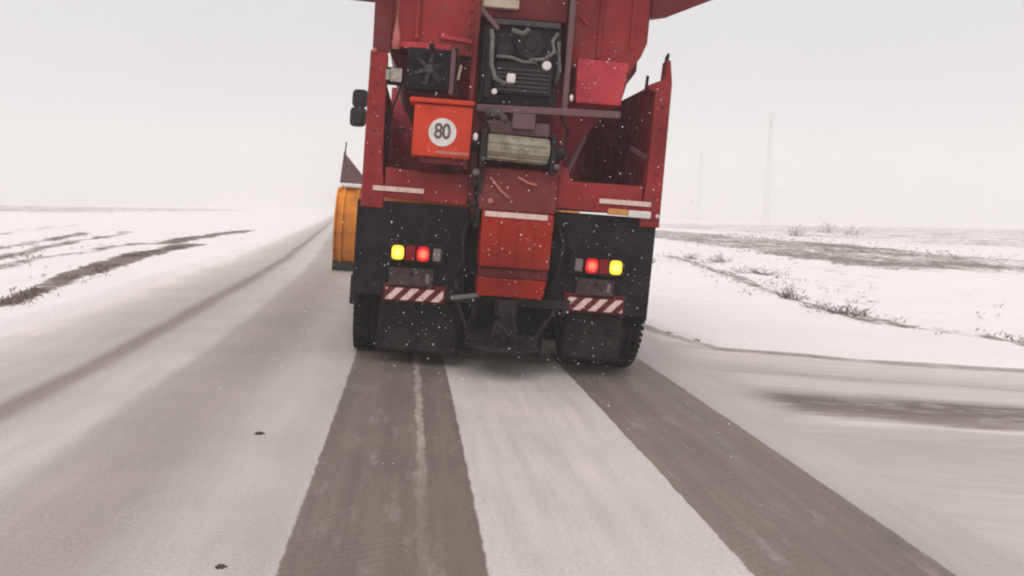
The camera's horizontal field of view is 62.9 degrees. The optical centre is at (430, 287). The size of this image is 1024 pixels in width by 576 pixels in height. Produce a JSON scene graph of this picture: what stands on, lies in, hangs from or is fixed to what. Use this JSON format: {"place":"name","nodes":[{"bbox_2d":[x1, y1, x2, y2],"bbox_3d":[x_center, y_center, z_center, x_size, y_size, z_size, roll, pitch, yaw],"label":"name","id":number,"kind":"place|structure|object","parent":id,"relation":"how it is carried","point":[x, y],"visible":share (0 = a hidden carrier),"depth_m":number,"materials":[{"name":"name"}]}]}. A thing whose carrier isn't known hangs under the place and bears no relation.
{"place":"outdoors","nodes":[
{"label":"outdoors","id":0,"kind":"place"},
{"bbox_2d":[0,214,1023,575],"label":"road","id":1,"kind":"structure","parent":0,"point":[132,442],"depth_m":4.08,"materials":[{"name":"white snow"}]},
{"bbox_2d":[215,564,227,568],"bbox_3d":[-0.699,0.928,2.767,0.038,0.016,0.039,4,7,30],"label":"snow clod","id":2,"kind":"object","parent":1,"relation":"on","point":[220,566],"visible":1,"depth_m":2.76,"materials":[{"name":"grey snow"}]},
{"bbox_2d":[332,0,710,366],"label":"gritting truck","id":3,"kind":"object","parent":1,"relation":"on","point":[381,192],"visible":1,"depth_m":6.26,"materials":[{"name":"metal"}]},
{"bbox_2d":[0,203,1023,368],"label":"snow ground","id":4,"kind":"structure","parent":0,"point":[929,295],"depth_m":18.54,"materials":[{"name":"white snow"}]},
{"bbox_2d":[680,250,699,258],"bbox_3d":[8.548,-1.078,27.293,0.594,0.315,0.706,1,6,-1],"label":"dry shrub","id":5,"kind":"object","parent":4,"relation":"on","point":[690,256],"visible":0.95,"depth_m":27.29,"materials":[{"name":"grey plant"}]},
{"bbox_2d":[693,148,707,219],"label":"power pylon","id":6,"kind":"object","parent":4,"relation":"on","point":[700,194],"visible":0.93,"depth_m":298.93,"materials":[{"name":"silver metal"}]},
{"bbox_2d":[700,251,740,262],"bbox_3d":[9.090,-0.961,26.079,1.139,0.401,0.998,1,6,-1],"label":"dry shrub","id":7,"kind":"object","parent":4,"relation":"on","point":[716,261],"visible":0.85,"depth_m":26.17,"materials":[{"name":"grey plant"}]},
{"bbox_2d":[730,265,789,275],"bbox_3d":[8.345,-0.461,21.161,1.437,0.280,1.316,2,6,10],"label":"dry shrub","id":8,"kind":"object","parent":4,"relation":"on","point":[761,273],"visible":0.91,"depth_m":21.10,"materials":[{"name":"grey plant"}]},
{"bbox_2d":[759,112,780,222],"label":"power pylon","id":9,"kind":"object","parent":4,"relation":"on","point":[771,126],"visible":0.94,"depth_m":219.06,"materials":[{"name":"silver metal"}]},
{"bbox_2d":[774,281,803,299],"bbox_3d":[6.194,0.036,14.371,0.504,0.367,0.399,2,6,11],"label":"dry shrub","id":10,"kind":"object","parent":4,"relation":"on","point":[787,296],"visible":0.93,"depth_m":14.35,"materials":[{"name":"grey plant"}]},
{"bbox_2d":[785,223,807,235],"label":"bare bush","id":11,"kind":"object","parent":4,"relation":"on","point":[796,231],"visible":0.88,"depth_m":58.12,"materials":[{"name":"grey plant"}]},
{"bbox_2d":[797,300,831,310],"bbox_3d":[5.837,0.269,12.688,0.501,0.153,0.531,-2,7,-28],"label":"dry shrub","id":12,"kind":"object","parent":4,"relation":"on","point":[815,305],"visible":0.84,"depth_m":12.71,"materials":[{"name":"grey plant"}]},
{"bbox_2d":[814,221,841,232],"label":"bare bush","id":13,"kind":"object","parent":4,"relation":"on","point":[830,229],"visible":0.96,"depth_m":74.40,"materials":[{"name":"grey plant"}]},
{"bbox_2d":[822,301,875,315],"bbox_3d":[6.096,0.307,12.136,0.762,0.248,0.647,1,6,-1],"label":"dry shrub","id":14,"kind":"object","parent":4,"relation":"on","point":[842,311],"visible":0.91,"depth_m":12.19,"materials":[{"name":"grey plant"}]},
{"bbox_2d":[838,224,871,235],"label":"bare bush","id":15,"kind":"object","parent":4,"relation":"on","point":[852,227],"visible":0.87,"depth_m":64.32,"materials":[{"name":"grey plant"}]},
{"bbox_2d":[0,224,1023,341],"bbox_3d":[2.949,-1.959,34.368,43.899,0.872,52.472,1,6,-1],"label":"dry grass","id":16,"kind":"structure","parent":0,"point":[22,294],"depth_m":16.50,"materials":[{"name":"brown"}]},
{"bbox_2d":[0,0,1023,224],"label":"sky","id":17,"kind":"structure","parent":0,"point":[103,102],"materials":[{"name":"white"}]},
{"bbox_2d":[218,3,851,463],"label":"falling snow","id":18,"kind":"structure","parent":0,"point":[520,235],"depth_m":4.51,"materials":[{"name":"white snow"}]},
{"bbox_2d":[640,323,1023,561],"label":"side road","id":19,"kind":"structure","parent":0,"point":[947,440],"depth_m":5.88,"materials":[{"name":"white snow"}]}
]}

